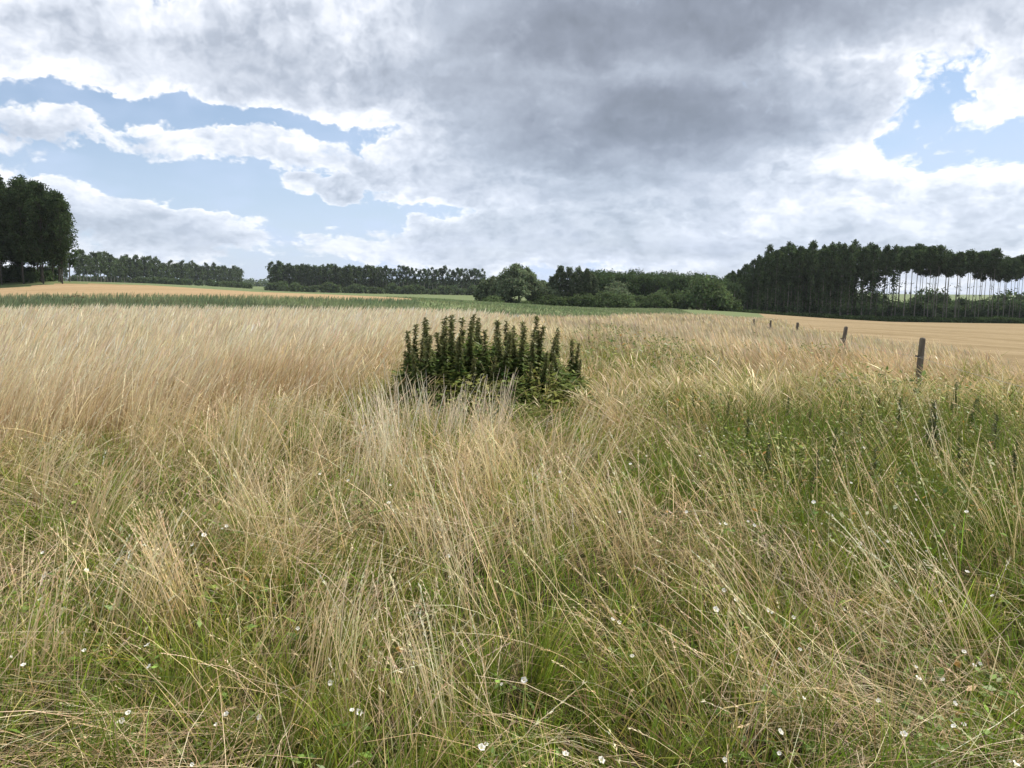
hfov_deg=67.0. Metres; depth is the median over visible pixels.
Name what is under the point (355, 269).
poplar tree
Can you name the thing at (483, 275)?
poplar tree
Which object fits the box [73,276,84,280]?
bush
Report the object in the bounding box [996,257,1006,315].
poplar tree
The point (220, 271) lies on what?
poplar tree
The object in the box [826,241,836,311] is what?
poplar tree
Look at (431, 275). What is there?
poplar tree
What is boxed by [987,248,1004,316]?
poplar tree
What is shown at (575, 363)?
nettle
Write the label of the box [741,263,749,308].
poplar tree
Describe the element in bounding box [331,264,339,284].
poplar tree
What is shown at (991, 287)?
poplar tree
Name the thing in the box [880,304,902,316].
bush
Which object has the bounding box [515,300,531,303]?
bush
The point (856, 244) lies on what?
poplar tree
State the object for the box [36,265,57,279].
bush
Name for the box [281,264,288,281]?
poplar tree
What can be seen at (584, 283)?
poplar tree
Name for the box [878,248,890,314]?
poplar tree
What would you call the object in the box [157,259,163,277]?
poplar tree
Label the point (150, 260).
poplar tree
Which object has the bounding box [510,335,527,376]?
nettle
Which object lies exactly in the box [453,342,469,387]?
nettle
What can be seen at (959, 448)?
mugwort
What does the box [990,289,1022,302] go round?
bush
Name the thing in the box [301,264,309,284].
poplar tree
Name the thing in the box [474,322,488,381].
nettle
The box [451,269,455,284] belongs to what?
poplar tree
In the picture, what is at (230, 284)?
bush
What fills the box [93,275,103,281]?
bush
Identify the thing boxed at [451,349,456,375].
nettle
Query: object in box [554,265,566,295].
poplar tree
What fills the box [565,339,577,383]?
nettle
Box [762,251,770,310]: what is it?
poplar tree
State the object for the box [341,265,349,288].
poplar tree
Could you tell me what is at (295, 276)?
poplar tree
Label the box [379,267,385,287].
poplar tree
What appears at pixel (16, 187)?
poplar tree
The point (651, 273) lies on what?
broadleaf tree
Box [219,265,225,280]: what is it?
poplar tree
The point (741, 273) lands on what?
poplar tree
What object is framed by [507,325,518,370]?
nettle
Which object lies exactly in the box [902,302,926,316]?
bush
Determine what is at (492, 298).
bush
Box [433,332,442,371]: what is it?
nettle
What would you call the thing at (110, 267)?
poplar tree
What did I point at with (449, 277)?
poplar tree
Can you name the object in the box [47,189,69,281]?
poplar tree
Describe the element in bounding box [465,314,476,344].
nettle
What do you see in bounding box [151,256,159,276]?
poplar tree
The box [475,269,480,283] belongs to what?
poplar tree
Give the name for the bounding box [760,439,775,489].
mugwort
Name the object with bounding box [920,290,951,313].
bush
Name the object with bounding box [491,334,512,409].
nettle
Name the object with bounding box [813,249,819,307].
poplar tree
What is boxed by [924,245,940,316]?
poplar tree
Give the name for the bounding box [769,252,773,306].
poplar tree
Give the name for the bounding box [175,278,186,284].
bush
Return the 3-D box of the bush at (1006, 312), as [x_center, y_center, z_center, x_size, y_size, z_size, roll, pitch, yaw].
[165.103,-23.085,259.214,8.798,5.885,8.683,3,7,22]
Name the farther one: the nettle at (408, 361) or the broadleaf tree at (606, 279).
the broadleaf tree at (606, 279)
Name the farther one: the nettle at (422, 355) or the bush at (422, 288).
the bush at (422, 288)
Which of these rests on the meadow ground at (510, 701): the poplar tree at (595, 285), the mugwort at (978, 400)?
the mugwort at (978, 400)
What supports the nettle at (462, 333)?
on the meadow ground at (510, 701)
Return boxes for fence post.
[840,326,847,349]
[914,337,925,392]
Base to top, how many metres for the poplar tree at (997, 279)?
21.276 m
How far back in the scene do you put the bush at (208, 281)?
649.40 m
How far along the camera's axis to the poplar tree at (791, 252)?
247.40 m
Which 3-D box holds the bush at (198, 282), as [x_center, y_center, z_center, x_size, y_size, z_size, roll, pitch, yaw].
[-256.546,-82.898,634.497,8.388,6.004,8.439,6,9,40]
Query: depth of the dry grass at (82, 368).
5.82 m
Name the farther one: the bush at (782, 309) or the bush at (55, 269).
the bush at (782, 309)
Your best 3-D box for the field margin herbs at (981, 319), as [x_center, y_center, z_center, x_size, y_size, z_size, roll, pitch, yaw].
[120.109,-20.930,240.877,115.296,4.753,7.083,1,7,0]
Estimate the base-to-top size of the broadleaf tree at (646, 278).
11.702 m
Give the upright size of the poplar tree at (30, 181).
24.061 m
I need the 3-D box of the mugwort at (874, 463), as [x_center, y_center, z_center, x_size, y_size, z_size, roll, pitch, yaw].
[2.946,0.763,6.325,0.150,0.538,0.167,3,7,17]
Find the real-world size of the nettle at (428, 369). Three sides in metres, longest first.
1.165 x 0.421 x 0.390 m
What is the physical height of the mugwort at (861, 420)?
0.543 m
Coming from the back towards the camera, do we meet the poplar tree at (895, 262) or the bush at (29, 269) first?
the poplar tree at (895, 262)
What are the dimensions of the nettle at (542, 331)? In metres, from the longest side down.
1.288 x 0.447 x 0.437 m
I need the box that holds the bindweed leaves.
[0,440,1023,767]
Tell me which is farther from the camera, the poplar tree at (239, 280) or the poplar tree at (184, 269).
the poplar tree at (239, 280)
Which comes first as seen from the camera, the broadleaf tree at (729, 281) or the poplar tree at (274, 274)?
the broadleaf tree at (729, 281)
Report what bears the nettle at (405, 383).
on the meadow ground at (510, 701)
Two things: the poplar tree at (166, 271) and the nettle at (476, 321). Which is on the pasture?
the poplar tree at (166, 271)
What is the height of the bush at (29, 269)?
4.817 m
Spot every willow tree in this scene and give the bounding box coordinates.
[473,275,503,299]
[487,263,546,301]
[525,280,559,302]
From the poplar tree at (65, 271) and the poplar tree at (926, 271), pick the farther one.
the poplar tree at (65, 271)
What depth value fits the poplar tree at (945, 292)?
264.11 m
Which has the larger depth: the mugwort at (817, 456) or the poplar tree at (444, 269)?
the poplar tree at (444, 269)
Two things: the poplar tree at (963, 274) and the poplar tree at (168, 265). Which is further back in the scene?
the poplar tree at (168, 265)
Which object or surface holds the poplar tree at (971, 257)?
on the pasture
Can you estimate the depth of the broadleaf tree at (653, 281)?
241.80 m
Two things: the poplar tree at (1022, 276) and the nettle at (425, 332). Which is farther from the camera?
the poplar tree at (1022, 276)
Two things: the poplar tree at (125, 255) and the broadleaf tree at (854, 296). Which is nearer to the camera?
the broadleaf tree at (854, 296)
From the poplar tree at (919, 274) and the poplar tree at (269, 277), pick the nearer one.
the poplar tree at (919, 274)
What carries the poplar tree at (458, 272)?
on the pasture
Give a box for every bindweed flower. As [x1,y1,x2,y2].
[478,743,485,752]
[521,677,526,682]
[593,756,604,765]
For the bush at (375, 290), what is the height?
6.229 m
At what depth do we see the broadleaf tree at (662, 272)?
261.85 m
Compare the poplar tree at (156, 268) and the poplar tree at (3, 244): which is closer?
the poplar tree at (3, 244)
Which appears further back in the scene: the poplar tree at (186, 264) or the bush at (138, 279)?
the poplar tree at (186, 264)
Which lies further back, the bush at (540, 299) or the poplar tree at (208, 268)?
the poplar tree at (208, 268)
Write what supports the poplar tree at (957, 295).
on the pasture
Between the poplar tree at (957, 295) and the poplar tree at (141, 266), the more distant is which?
the poplar tree at (141, 266)
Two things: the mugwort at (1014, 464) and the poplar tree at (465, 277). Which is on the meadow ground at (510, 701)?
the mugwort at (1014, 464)
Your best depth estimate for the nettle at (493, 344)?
11.92 m
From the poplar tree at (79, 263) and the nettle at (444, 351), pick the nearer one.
the nettle at (444, 351)
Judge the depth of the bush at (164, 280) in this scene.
614.25 m
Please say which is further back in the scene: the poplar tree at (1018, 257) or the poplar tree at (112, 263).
the poplar tree at (112, 263)
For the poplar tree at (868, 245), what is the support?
on the pasture
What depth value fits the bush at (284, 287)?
549.07 m
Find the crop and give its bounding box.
[0,291,695,318]
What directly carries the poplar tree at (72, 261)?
on the pasture
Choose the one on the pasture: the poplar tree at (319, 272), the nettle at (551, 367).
the poplar tree at (319, 272)
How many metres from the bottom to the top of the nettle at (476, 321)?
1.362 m
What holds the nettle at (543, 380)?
on the meadow ground at (510, 701)
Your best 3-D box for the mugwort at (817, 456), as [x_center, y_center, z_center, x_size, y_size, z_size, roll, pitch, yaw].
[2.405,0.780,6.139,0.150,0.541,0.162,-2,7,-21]
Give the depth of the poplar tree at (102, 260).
575.93 m
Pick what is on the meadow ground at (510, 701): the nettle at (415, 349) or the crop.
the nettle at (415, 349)
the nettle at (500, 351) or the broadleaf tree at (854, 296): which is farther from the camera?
the broadleaf tree at (854, 296)
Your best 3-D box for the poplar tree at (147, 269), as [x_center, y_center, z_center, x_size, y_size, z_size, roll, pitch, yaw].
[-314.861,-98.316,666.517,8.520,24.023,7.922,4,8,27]
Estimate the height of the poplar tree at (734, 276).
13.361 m
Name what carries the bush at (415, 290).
on the pasture
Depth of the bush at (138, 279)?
620.49 m
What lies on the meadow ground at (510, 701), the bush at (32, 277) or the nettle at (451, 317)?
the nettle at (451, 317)
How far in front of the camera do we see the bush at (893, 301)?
302.58 m
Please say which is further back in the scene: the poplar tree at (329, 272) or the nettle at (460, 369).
the poplar tree at (329, 272)
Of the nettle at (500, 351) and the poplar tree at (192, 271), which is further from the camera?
the poplar tree at (192, 271)
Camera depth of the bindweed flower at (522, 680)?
2.97 m
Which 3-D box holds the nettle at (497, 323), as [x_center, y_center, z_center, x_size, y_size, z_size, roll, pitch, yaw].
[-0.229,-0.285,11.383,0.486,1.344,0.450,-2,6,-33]
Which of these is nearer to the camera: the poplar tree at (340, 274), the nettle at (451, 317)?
the nettle at (451, 317)
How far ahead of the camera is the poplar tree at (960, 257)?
245.77 m
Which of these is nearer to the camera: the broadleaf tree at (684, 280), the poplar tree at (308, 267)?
the broadleaf tree at (684, 280)
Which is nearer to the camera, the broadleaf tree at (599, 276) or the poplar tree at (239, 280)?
the broadleaf tree at (599, 276)
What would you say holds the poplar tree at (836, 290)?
on the pasture
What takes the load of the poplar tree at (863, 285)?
on the pasture
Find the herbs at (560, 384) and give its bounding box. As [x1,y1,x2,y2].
[0,322,1023,767]
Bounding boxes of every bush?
[0,264,24,282]
[20,271,39,282]
[24,266,35,280]
[33,269,53,281]
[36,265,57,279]
[39,265,63,280]
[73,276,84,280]
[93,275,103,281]
[112,277,122,282]
[135,277,147,282]
[143,276,155,283]
[150,276,161,283]
[159,277,171,283]
[167,279,177,284]
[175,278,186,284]
[183,278,194,284]
[195,280,203,285]
[205,279,215,285]
[213,281,223,286]
[228,282,239,287]
[242,283,253,288]
[263,282,276,290]
[270,283,280,290]
[274,280,288,290]
[277,284,288,291]
[287,283,302,291]
[305,285,315,291]
[309,285,322,292]
[320,282,337,292]
[330,284,343,292]
[346,283,362,292]
[354,285,367,292]
[364,286,373,293]
[370,286,381,293]
[374,288,385,293]
[385,282,399,293]
[395,287,406,293]
[398,285,413,293]
[408,284,421,293]
[416,285,424,293]
[428,289,438,294]
[434,285,444,294]
[444,284,458,294]
[456,288,466,294]
[467,285,476,294]
[481,295,504,302]
[501,297,517,302]
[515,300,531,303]
[528,294,549,304]
[538,294,560,304]
[547,294,574,306]
[568,291,599,307]
[591,291,622,307]
[604,279,631,305]
[612,293,639,307]
[627,295,650,307]
[642,292,673,307]
[655,286,684,308]
[673,300,700,309]
[676,274,734,310]
[710,297,743,311]
[768,303,785,312]
[793,306,816,314]
[823,309,846,314]
[848,307,876,315]
[863,289,891,306]
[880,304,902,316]
[889,299,907,306]
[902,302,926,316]
[906,299,934,310]
[912,288,948,305]
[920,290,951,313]
[926,299,945,313]
[941,312,956,317]
[942,304,961,312]
[950,305,973,317]
[960,298,983,307]
[969,297,1008,314]
[969,311,983,317]
[975,309,996,316]
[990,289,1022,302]
[993,299,1023,310]
[995,306,1016,317]
[1008,308,1023,317]
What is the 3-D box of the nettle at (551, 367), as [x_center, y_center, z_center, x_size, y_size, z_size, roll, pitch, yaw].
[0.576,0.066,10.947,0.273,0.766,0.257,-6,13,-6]
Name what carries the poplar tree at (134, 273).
on the pasture
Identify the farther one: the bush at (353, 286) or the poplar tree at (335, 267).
the poplar tree at (335, 267)
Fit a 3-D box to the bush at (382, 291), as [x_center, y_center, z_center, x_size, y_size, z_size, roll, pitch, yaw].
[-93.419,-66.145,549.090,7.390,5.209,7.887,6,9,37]
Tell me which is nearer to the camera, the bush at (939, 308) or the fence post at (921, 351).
the fence post at (921, 351)
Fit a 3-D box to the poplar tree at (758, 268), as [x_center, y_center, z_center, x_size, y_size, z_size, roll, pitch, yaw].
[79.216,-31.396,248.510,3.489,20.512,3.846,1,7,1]
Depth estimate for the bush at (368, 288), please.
549.26 m
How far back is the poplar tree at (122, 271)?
619.74 m
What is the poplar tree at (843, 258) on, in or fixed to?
on the pasture
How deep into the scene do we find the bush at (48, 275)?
186.86 m
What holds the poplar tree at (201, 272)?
on the pasture
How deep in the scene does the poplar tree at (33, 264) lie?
191.78 m
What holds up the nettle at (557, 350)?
on the meadow ground at (510, 701)
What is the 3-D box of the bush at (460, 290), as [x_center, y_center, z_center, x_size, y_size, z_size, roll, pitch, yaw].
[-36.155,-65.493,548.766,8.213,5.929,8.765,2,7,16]
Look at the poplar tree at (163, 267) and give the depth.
699.65 m
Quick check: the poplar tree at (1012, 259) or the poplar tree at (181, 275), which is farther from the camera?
the poplar tree at (181, 275)
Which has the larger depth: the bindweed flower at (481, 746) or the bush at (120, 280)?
the bush at (120, 280)
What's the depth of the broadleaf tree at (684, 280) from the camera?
240.69 m
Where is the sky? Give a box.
[0,0,1023,294]
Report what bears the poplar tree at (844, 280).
on the pasture
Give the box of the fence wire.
[771,328,1021,386]
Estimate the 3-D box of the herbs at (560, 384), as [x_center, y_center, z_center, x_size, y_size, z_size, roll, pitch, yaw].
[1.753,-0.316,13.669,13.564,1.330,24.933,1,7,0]
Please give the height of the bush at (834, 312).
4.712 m
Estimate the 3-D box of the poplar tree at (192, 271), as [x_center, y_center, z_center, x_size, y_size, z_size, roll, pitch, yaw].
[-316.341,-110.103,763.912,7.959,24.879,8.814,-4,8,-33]
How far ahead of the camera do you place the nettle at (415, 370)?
10.49 m
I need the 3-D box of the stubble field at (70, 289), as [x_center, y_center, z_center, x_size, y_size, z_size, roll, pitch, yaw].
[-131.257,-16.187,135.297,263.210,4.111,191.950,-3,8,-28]
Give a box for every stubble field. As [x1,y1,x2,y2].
[0,283,410,300]
[758,313,1023,383]
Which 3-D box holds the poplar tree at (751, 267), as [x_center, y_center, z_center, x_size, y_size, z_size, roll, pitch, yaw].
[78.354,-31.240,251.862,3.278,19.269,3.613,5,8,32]
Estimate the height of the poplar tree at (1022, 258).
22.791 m
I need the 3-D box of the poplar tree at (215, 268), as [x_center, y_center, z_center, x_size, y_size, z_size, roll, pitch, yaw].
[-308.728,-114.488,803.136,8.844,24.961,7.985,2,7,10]
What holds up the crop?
on the pasture
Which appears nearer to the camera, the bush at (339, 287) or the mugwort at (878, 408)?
the mugwort at (878, 408)
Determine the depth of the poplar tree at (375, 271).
581.65 m
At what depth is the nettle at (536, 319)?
12.12 m
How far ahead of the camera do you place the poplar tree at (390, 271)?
588.40 m
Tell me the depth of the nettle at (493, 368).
10.59 m
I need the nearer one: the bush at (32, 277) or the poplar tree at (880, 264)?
the bush at (32, 277)
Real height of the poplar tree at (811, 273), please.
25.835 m
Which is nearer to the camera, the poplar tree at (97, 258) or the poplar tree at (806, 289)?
the poplar tree at (806, 289)
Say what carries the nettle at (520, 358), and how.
on the meadow ground at (510, 701)
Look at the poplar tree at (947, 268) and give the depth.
246.22 m
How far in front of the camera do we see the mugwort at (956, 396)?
9.72 m
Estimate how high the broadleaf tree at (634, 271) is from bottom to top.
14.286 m
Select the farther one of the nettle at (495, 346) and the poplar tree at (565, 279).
the poplar tree at (565, 279)
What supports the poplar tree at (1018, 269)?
on the pasture
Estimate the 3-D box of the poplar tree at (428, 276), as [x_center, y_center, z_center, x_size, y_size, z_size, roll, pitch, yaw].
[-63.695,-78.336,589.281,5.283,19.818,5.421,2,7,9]
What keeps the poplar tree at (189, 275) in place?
on the pasture
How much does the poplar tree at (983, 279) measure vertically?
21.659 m
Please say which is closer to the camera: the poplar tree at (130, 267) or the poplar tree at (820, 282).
the poplar tree at (820, 282)
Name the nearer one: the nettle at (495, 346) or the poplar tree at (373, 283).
the nettle at (495, 346)
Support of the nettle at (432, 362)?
on the meadow ground at (510, 701)
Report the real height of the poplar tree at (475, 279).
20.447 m
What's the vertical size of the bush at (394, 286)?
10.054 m
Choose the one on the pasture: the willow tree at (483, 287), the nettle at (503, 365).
the willow tree at (483, 287)
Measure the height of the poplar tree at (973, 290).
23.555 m
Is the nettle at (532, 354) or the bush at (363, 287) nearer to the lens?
the nettle at (532, 354)
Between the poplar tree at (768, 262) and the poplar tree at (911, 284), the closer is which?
the poplar tree at (768, 262)
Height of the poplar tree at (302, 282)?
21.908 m
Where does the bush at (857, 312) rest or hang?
on the pasture
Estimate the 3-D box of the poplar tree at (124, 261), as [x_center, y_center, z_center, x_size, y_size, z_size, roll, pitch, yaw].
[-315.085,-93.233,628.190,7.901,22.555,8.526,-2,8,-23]
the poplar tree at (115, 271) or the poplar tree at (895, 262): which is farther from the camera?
the poplar tree at (115, 271)
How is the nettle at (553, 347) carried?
on the meadow ground at (510, 701)
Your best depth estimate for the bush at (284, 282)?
560.76 m
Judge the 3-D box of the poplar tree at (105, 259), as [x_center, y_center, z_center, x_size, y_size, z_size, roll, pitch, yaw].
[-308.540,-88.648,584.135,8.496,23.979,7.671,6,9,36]
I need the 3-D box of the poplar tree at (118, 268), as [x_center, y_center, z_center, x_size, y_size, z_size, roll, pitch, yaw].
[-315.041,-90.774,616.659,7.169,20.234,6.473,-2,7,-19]
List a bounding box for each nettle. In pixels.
[395,331,414,393]
[400,367,411,406]
[402,350,406,396]
[409,351,426,405]
[412,324,419,365]
[416,334,437,406]
[417,317,435,369]
[418,337,424,374]
[424,337,440,393]
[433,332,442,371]
[434,315,448,354]
[435,326,452,402]
[436,319,456,372]
[447,314,455,354]
[448,333,470,405]
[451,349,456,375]
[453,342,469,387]
[456,317,466,366]
[463,320,480,382]
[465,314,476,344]
[467,356,480,410]
[472,317,480,366]
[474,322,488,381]
[476,329,491,396]
[482,355,496,401]
[484,343,498,391]
[488,322,499,360]
[489,319,503,367]
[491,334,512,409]
[493,333,509,376]
[502,321,510,351]
[506,332,516,375]
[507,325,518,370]
[509,327,528,410]
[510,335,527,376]
[519,321,528,363]
[521,362,533,407]
[524,331,540,392]
[525,325,546,380]
[530,315,541,345]
[533,351,549,409]
[535,330,543,376]
[547,336,557,384]
[548,363,558,403]
[551,327,561,362]
[551,351,567,395]
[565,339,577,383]
[568,342,580,382]
[574,359,582,401]
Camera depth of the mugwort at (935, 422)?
7.31 m
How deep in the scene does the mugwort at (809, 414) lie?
8.32 m
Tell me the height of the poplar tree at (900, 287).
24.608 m
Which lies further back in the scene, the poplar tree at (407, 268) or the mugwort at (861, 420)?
the poplar tree at (407, 268)
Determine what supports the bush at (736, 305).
on the pasture
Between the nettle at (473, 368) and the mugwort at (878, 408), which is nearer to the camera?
the mugwort at (878, 408)
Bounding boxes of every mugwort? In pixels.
[690,392,698,428]
[719,402,729,438]
[744,416,753,457]
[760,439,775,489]
[782,397,791,429]
[803,408,813,443]
[808,450,821,502]
[831,427,843,476]
[856,406,864,442]
[865,446,879,499]
[873,397,882,429]
[895,398,904,441]
[919,407,932,448]
[925,400,941,473]
[949,382,959,418]
[954,437,967,486]
[965,399,977,446]
[976,397,984,424]
[989,414,1001,469]
[1001,441,1019,489]
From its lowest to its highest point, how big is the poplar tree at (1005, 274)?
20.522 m
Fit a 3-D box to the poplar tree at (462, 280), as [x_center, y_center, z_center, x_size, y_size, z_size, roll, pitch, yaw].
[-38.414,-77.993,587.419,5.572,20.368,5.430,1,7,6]
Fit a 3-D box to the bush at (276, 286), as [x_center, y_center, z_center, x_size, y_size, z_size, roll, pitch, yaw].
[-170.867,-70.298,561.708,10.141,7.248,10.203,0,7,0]
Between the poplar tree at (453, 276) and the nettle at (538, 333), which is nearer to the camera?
the nettle at (538, 333)
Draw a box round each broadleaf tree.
[594,270,614,285]
[595,273,609,290]
[598,274,619,295]
[607,273,630,290]
[617,273,640,297]
[624,267,643,275]
[626,273,648,296]
[633,273,658,298]
[641,272,658,299]
[642,275,669,299]
[653,269,673,275]
[655,276,677,292]
[661,273,681,292]
[665,275,687,293]
[676,275,697,302]
[686,271,702,309]
[716,279,735,296]
[719,277,742,298]
[726,282,748,309]
[728,277,749,308]
[742,288,756,307]
[834,284,859,306]
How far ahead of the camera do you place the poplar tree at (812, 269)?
246.84 m
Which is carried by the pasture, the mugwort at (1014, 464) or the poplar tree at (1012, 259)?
the poplar tree at (1012, 259)
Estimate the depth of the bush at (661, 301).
203.17 m
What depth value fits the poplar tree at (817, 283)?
258.69 m
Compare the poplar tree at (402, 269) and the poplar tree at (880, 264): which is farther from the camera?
the poplar tree at (402, 269)
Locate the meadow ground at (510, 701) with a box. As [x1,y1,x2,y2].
[0,299,1023,767]
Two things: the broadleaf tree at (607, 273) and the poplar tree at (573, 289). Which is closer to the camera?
the poplar tree at (573, 289)
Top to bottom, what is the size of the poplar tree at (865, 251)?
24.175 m
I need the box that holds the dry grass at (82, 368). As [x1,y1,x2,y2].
[0,300,1023,767]
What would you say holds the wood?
on the pasture
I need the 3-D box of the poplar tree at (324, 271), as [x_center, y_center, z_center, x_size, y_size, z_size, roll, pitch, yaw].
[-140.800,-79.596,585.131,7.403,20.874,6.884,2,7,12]
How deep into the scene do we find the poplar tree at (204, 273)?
781.07 m
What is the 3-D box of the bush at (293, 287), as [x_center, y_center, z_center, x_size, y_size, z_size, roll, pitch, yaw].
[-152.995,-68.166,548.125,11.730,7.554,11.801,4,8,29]
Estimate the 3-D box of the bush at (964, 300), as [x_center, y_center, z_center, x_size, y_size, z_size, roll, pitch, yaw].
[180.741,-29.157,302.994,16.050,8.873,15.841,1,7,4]
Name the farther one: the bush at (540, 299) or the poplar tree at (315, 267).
the poplar tree at (315, 267)
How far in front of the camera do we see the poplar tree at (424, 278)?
582.73 m
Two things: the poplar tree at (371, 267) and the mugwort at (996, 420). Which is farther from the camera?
the poplar tree at (371, 267)
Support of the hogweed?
on the meadow ground at (510, 701)
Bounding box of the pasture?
[0,281,1023,323]
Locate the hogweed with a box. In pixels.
[64,295,83,310]
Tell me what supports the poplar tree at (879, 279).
on the pasture
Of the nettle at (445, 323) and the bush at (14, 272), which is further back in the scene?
the bush at (14, 272)
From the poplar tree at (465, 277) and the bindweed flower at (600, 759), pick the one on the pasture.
the poplar tree at (465, 277)
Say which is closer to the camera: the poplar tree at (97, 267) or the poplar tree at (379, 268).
the poplar tree at (97, 267)
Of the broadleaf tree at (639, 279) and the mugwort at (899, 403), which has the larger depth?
the broadleaf tree at (639, 279)
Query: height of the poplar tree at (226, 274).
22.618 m
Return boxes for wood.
[63,258,480,293]
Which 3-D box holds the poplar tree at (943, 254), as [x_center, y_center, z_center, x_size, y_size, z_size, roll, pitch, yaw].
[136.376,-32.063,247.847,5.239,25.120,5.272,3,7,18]
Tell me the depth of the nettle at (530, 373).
10.52 m
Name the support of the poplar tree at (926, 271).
on the pasture
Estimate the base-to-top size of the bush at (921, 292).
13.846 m
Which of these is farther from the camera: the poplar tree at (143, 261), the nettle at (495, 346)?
the poplar tree at (143, 261)
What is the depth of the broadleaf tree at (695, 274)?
260.94 m
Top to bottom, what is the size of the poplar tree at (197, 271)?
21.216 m
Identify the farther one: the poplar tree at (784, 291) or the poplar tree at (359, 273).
the poplar tree at (359, 273)
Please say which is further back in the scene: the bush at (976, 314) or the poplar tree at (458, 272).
the poplar tree at (458, 272)
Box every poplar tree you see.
[0,174,12,284]
[1,177,38,283]
[2,174,29,282]
[5,192,25,281]
[23,178,46,281]
[23,180,57,283]
[26,260,41,271]
[42,189,71,282]
[42,191,77,283]
[45,188,55,280]
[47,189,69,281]
[63,215,80,281]
[63,263,68,280]
[73,248,84,280]
[76,249,87,281]
[84,255,90,281]
[85,254,95,281]
[89,251,99,281]
[92,252,102,281]
[96,251,105,281]
[101,251,108,281]
[105,251,111,281]
[107,254,115,281]
[110,257,117,281]
[114,258,121,280]
[117,259,124,282]
[120,255,128,282]
[123,254,129,282]
[126,258,135,276]
[131,259,137,278]
[132,254,141,277]
[136,261,143,276]
[139,256,146,276]
[143,256,150,276]
[147,255,154,277]
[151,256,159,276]
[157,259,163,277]
[160,262,165,277]
[162,263,168,276]
[165,262,171,277]
[168,259,174,278]
[173,263,180,278]
[176,262,182,278]
[180,259,187,278]
[182,263,189,279]
[187,263,191,279]
[188,260,195,282]
[193,262,197,280]
[194,264,200,279]
[198,266,203,279]
[201,265,206,284]
[203,262,209,282]
[206,265,211,279]
[211,262,217,278]
[217,266,223,280]
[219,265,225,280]
[223,265,228,281]
[228,268,233,280]
[231,265,236,280]
[233,266,239,280]
[237,267,241,282]
[266,261,276,282]
[270,264,278,283]
[273,260,283,281]
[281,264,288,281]
[284,263,290,286]
[288,265,294,283]
[290,264,299,282]
[296,264,302,285]
[298,263,304,285]
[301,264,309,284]
[304,264,310,284]
[308,266,315,285]
[311,265,318,284]
[315,266,322,291]
[318,264,324,286]
[322,266,329,283]
[324,264,333,282]
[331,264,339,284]
[335,267,343,285]
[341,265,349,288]
[345,264,353,285]
[352,266,357,284]
[355,266,363,284]
[360,267,365,285]
[362,264,370,285]
[365,265,373,286]
[370,265,374,287]
[372,267,379,286]
[377,265,382,287]
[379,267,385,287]
[383,265,389,286]
[388,268,393,283]
[391,268,397,283]
[396,265,400,285]
[399,265,406,285]
[404,266,409,285]
[408,267,414,283]
[413,268,418,284]
[417,269,423,283]
[421,268,427,293]
[425,268,431,288]
[429,267,435,288]
[434,269,439,286]
[438,268,443,282]
[441,265,447,283]
[446,269,451,285]
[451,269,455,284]
[454,267,460,288]
[458,268,464,284]
[462,268,468,284]
[466,269,473,283]
[472,268,477,284]
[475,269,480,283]
[479,268,486,280]
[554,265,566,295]
[560,271,567,297]
[564,266,575,297]
[568,272,580,298]
[572,266,584,294]
[580,272,587,295]
[584,268,592,304]
[588,272,596,295]
[592,275,599,294]
[730,274,736,294]
[739,268,745,288]
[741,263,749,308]
[746,265,751,309]
[749,259,756,309]
[754,254,764,309]
[755,260,763,310]
[762,244,774,310]
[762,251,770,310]
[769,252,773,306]
[771,249,783,310]
[775,252,785,312]
[777,246,786,306]
[782,246,787,306]
[783,241,794,312]
[783,246,796,312]
[787,247,797,311]
[794,246,806,311]
[803,249,813,311]
[805,240,818,312]
[806,241,818,311]
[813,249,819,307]
[815,249,821,313]
[817,248,826,312]
[817,248,831,312]
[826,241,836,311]
[826,244,839,313]
[831,242,842,308]
[835,243,849,315]
[838,244,850,314]
[844,243,857,314]
[849,239,861,313]
[853,246,861,314]
[857,246,871,314]
[858,251,871,313]
[864,242,873,310]
[866,243,880,314]
[870,247,880,313]
[873,252,883,315]
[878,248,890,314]
[879,244,893,315]
[888,244,902,314]
[894,246,903,315]
[895,268,905,306]
[898,248,914,315]
[903,246,913,312]
[909,246,914,306]
[909,249,925,315]
[912,243,926,307]
[914,266,924,305]
[922,251,933,316]
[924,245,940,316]
[932,244,948,316]
[932,264,942,316]
[932,272,942,315]
[939,249,954,317]
[941,270,947,311]
[942,252,959,317]
[952,251,968,316]
[953,253,963,317]
[955,271,966,317]
[960,249,979,316]
[970,261,984,316]
[971,252,978,313]
[975,250,991,316]
[977,271,987,307]
[980,250,991,310]
[985,262,1000,316]
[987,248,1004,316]
[988,271,995,305]
[994,268,999,310]
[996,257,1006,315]
[999,260,1014,314]
[1003,255,1010,305]
[1008,257,1019,316]
[1009,259,1023,317]
[1014,273,1023,307]
[1015,255,1020,306]
[1017,254,1023,317]
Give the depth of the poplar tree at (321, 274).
585.49 m
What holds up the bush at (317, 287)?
on the pasture
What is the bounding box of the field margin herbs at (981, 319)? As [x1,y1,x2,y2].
[731,309,1023,323]

